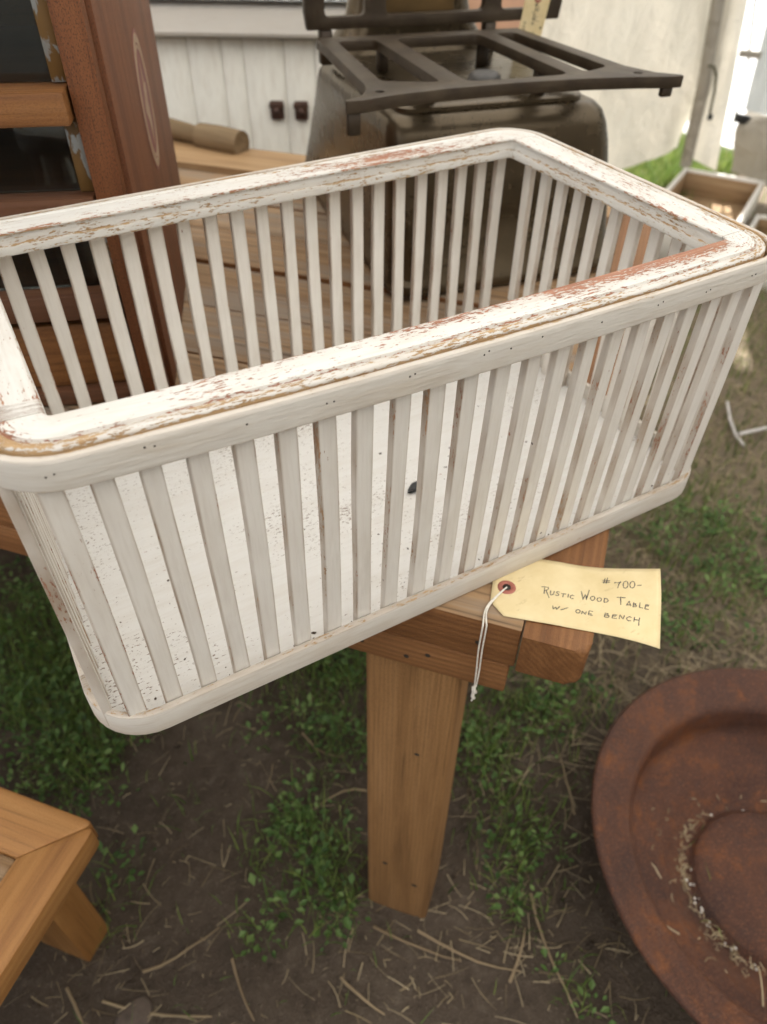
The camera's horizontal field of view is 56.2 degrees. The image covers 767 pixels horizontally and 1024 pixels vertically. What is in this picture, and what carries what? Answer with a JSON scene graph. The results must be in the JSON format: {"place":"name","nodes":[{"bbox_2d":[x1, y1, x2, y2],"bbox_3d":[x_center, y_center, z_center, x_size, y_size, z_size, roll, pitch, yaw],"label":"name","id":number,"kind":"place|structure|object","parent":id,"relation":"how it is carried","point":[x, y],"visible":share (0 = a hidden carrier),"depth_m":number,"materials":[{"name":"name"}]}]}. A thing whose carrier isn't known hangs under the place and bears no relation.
{"place":"outdoors","nodes":[
{"label":"outdoors","id":0,"kind":"place"},
{"bbox_2d":[0,143,766,1023],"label":"ground","id":1,"kind":"structure","parent":0,"point":[264,989],"depth_m":1.17,"materials":[{"name":"soil"}]},
{"bbox_2d":[0,787,108,1005],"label":"bench","id":2,"kind":"object","parent":1,"relation":"on","point":[47,852],"visible":0.99,"depth_m":0.75,"materials":[{"name":"brown wood"}]},
{"bbox_2d":[65,987,83,1023],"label":"dry stalk","id":3,"kind":"object","parent":1,"relation":"on","point":[71,998],"visible":1,"depth_m":1.01,"materials":[{"name":"brown plant"}]},
{"bbox_2d":[115,995,152,1023],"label":"flat stone","id":4,"kind":"object","parent":1,"relation":"on","point":[142,1008],"visible":1,"depth_m":1.01,"materials":[{"name":"grey stone"}]},
{"bbox_2d":[102,999,211,1017],"bbox_3d":[-0.323,0.709,1.019,0.160,0.010,0.010,5,43,4],"label":"dry stalk","id":5,"kind":"object","parent":1,"relation":"on","point":[109,1003],"visible":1,"depth_m":1.01,"materials":[{"name":"brown plant"}]},
{"bbox_2d":[143,927,219,972],"bbox_3d":[-0.301,0.656,1.074,0.120,0.015,0.012,-21,47,-22],"label":"dry stalk","id":6,"kind":"object","parent":1,"relation":"on","point":[171,959],"visible":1,"depth_m":1.07,"materials":[{"name":"brown plant"}]},
{"bbox_2d":[231,958,254,1020],"bbox_3d":[-0.205,0.691,1.038,0.008,0.013,0.090,-21,47,-22],"label":"dry stalk","id":7,"kind":"object","parent":1,"relation":"on","point":[238,984],"visible":1,"depth_m":1.04,"materials":[{"name":"brown plant"}]},
{"bbox_2d":[149,0,347,154],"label":"white cabinet","id":8,"kind":"object","parent":1,"relation":"on","point":[250,68],"visible":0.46,"depth_m":1.78,"materials":[{"name":"paint"},{"name":"wood"},{"name":"rusty metal"}]},
{"bbox_2d":[301,731,344,757],"bbox_3d":[-0.115,0.436,1.328,0.099,0.014,0.013,24,47,23],"label":"dry stalk","id":9,"kind":"object","parent":1,"relation":"on","point":[308,740],"visible":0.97,"depth_m":1.33,"materials":[{"name":"brown plant"}]},
{"bbox_2d":[0,139,651,918],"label":"rustic table","id":10,"kind":"object","parent":1,"relation":"on","point":[420,671],"visible":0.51,"depth_m":0.86,"materials":[{"name":"brown wood"}]},
{"bbox_2d":[0,0,185,406],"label":"glass front cabinet","id":11,"kind":"object","parent":10,"relation":"on","point":[84,115],"visible":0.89,"depth_m":0.75,"materials":[{"name":"brown wood"}]},
{"bbox_2d":[169,117,249,154],"bbox_3d":[-0.407,-0.792,1.501,0.279,0.053,0.053,22,47,21],"label":"rolling pin","id":12,"kind":"object","parent":10,"relation":"on","point":[224,139],"visible":0.7,"depth_m":1.46,"materials":[{"name":"brown wood"}]},
{"bbox_2d":[0,128,766,734],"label":"slatted basket","id":13,"kind":"object","parent":10,"relation":"on","point":[242,510],"visible":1,"depth_m":0.58,"materials":[{"name":"paint"}]},
{"bbox_2d":[120,406,652,699],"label":"dirt crumbs","id":14,"kind":"object","parent":13,"relation":"on","point":[155,698],"visible":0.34,"depth_m":0.65,"materials":[{"name":"brown soil"}]},
{"bbox_2d":[407,481,416,492],"bbox_3d":[0.030,-0.024,0.708,0.009,0.008,0.022,23,47,22],"label":"black crumb","id":15,"kind":"object","parent":13,"relation":"on","point":[412,487],"visible":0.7,"depth_m":0.70,"materials":[{"name":"plastic"}]},
{"bbox_2d":[302,0,683,297],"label":"counter scale","id":16,"kind":"object","parent":10,"relation":"on","point":[391,73],"visible":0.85,"depth_m":0.97,"materials":[{"name":"brown metal"}]},
{"bbox_2d":[519,0,549,35],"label":"price tag","id":17,"kind":"object","parent":16,"relation":"hanging from","point":[534,14],"visible":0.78,"depth_m":1.10,"materials":[{"name":"paper"}]},
{"bbox_2d":[471,559,660,700],"bbox_3d":[0.161,0.114,0.646,0.146,0.120,0.093,9,43,9],"label":"price tag","id":18,"kind":"object","parent":10,"relation":"hanging from","point":[622,603],"visible":0.98,"depth_m":0.61,"materials":[{"name":"paper"}]},
{"bbox_2d":[313,788,366,809],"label":"dry stalk","id":19,"kind":"object","parent":1,"relation":"on","point":[347,790],"visible":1,"depth_m":1.26,"materials":[{"name":"brown plant"}]},
{"bbox_2d":[0,574,722,1023],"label":"fine grass","id":20,"kind":"structure","parent":1,"relation":"on","point":[22,710],"depth_m":1.30,"materials":[{"name":"green plant"}]},
{"bbox_2d":[340,976,384,1014],"bbox_3d":[-0.032,0.700,1.037,0.081,0.016,0.008,27,49,25],"label":"dry stalk","id":21,"kind":"object","parent":1,"relation":"on","point":[347,984],"visible":1,"depth_m":1.03,"materials":[{"name":"brown plant"}]},
{"bbox_2d":[0,489,766,1023],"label":"leafy weeds","id":22,"kind":"object","parent":1,"relation":"on","point":[322,719],"visible":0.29,"depth_m":1.32,"materials":[{"name":"green plant"}]},
{"bbox_2d":[0,235,766,1023],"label":"dry straw","id":23,"kind":"object","parent":1,"relation":"on","point":[694,577],"visible":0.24,"depth_m":1.45,"materials":[{"name":"beige plant"}]},
{"bbox_2d":[0,426,766,1023],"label":"soil clods","id":24,"kind":"object","parent":1,"relation":"on","point":[270,966],"visible":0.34,"depth_m":1.20,"materials":[{"name":"brown soil"}]},
{"bbox_2d":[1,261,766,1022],"bbox_3d":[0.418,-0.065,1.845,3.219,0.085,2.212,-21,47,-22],"label":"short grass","id":25,"kind":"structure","parent":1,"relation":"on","point":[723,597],"depth_m":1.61,"materials":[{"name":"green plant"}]},
{"bbox_2d":[373,925,461,960],"bbox_3d":[0.050,0.656,1.087,0.140,0.010,0.007,15,44,14],"label":"dry stalk","id":26,"kind":"object","parent":1,"relation":"on","point":[403,940],"visible":1,"depth_m":1.09,"materials":[{"name":"brown plant"}]},
{"bbox_2d":[417,929,520,971],"bbox_3d":[0.126,0.662,1.075,0.160,0.017,0.011,15,45,15],"label":"dry stalk","id":27,"kind":"object","parent":1,"relation":"on","point":[452,949],"visible":1,"depth_m":1.08,"materials":[{"name":"dry grass"},{"name":"straw"}]},
{"bbox_2d":[468,0,524,29],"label":"tan panel","id":28,"kind":"object","parent":1,"relation":"on","point":[474,4],"depth_m":2.05,"materials":[{"name":"beige"}]},
{"bbox_2d":[508,927,525,983],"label":"dry stalk","id":29,"kind":"object","parent":1,"relation":"on","point":[516,964],"visible":1,"depth_m":1.06,"materials":[{"name":"brown plant"}]},
{"bbox_2d":[530,893,577,1017],"bbox_3d":[0.250,0.658,1.072,0.009,0.021,0.170,-9,44,-10],"label":"dry stalk","id":30,"kind":"object","parent":1,"relation":"on","point":[541,933],"visible":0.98,"depth_m":1.08,"materials":[{"name":"dry grass"},{"name":"straw"}]},
{"bbox_2d":[558,751,575,814],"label":"dry stalk","id":31,"kind":"object","parent":1,"relation":"on","point":[572,804],"visible":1,"depth_m":1.25,"materials":[{"name":"brown plant"}]},
{"bbox_2d":[541,0,766,186],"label":"canvas tent","id":32,"kind":"object","parent":1,"relation":"on","point":[695,43],"visible":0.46,"depth_m":3.12,"materials":[{"name":"white fabric"}]},
{"bbox_2d":[744,22,766,114],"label":"side window","id":33,"kind":"structure","parent":32,"relation":"in","point":[756,101],"depth_m":3.22,"materials":[{"name":"plastic"}]},
{"bbox_2d":[591,668,766,1023],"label":"rusty pan","id":34,"kind":"object","parent":1,"relation":"on","point":[675,745],"visible":0.99,"depth_m":1.15,"materials":[{"name":"metal"}]},
{"bbox_2d":[652,794,766,1006],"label":"straw debris","id":35,"kind":"object","parent":34,"relation":"in","point":[685,882],"visible":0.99,"depth_m":1.11,"materials":[{"name":"beige plant"}]},
{"bbox_2d":[686,810,757,970],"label":"pebbles","id":36,"kind":"object","parent":34,"relation":"in","point":[701,910],"visible":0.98,"depth_m":1.11,"materials":[{"name":"grey stone"}]},
{"bbox_2d":[658,167,764,258],"bbox_3d":[1.367,-1.281,3.098,0.360,0.125,0.800,22,47,22],"label":"wooden tray","id":37,"kind":"object","parent":1,"relation":"on","point":[739,203],"visible":0.38,"depth_m":3.31,"materials":[{"name":"brown wood"}]},
{"bbox_2d":[665,174,766,231],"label":"tent edge grass","id":38,"kind":"structure","parent":1,"relation":"on","point":[727,197],"depth_m":3.37,"materials":[{"name":"plant"}]},
{"bbox_2d":[726,401,766,445],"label":"bent strip","id":39,"kind":"object","parent":1,"relation":"on","point":[737,435],"visible":1,"depth_m":2.03,"materials":[{"name":"plastic"}]},
{"bbox_2d":[750,214,766,289],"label":"wooden tray","id":40,"kind":"object","parent":1,"relation":"on","point":[760,221],"visible":0.17,"depth_m":3.11,"materials":[{"name":"white wood"}]},
{"bbox_2d":[622,128,737,187],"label":"outside grass","id":41,"kind":"structure","parent":0,"point":[670,164],"depth_m":3.65,"materials":[{"name":"green plant"}]},
{"bbox_2d":[682,0,766,153],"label":"sky","id":42,"kind":"structure","parent":0,"point":[760,19],"depth_m":5.39,"materials":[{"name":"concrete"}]}
]}

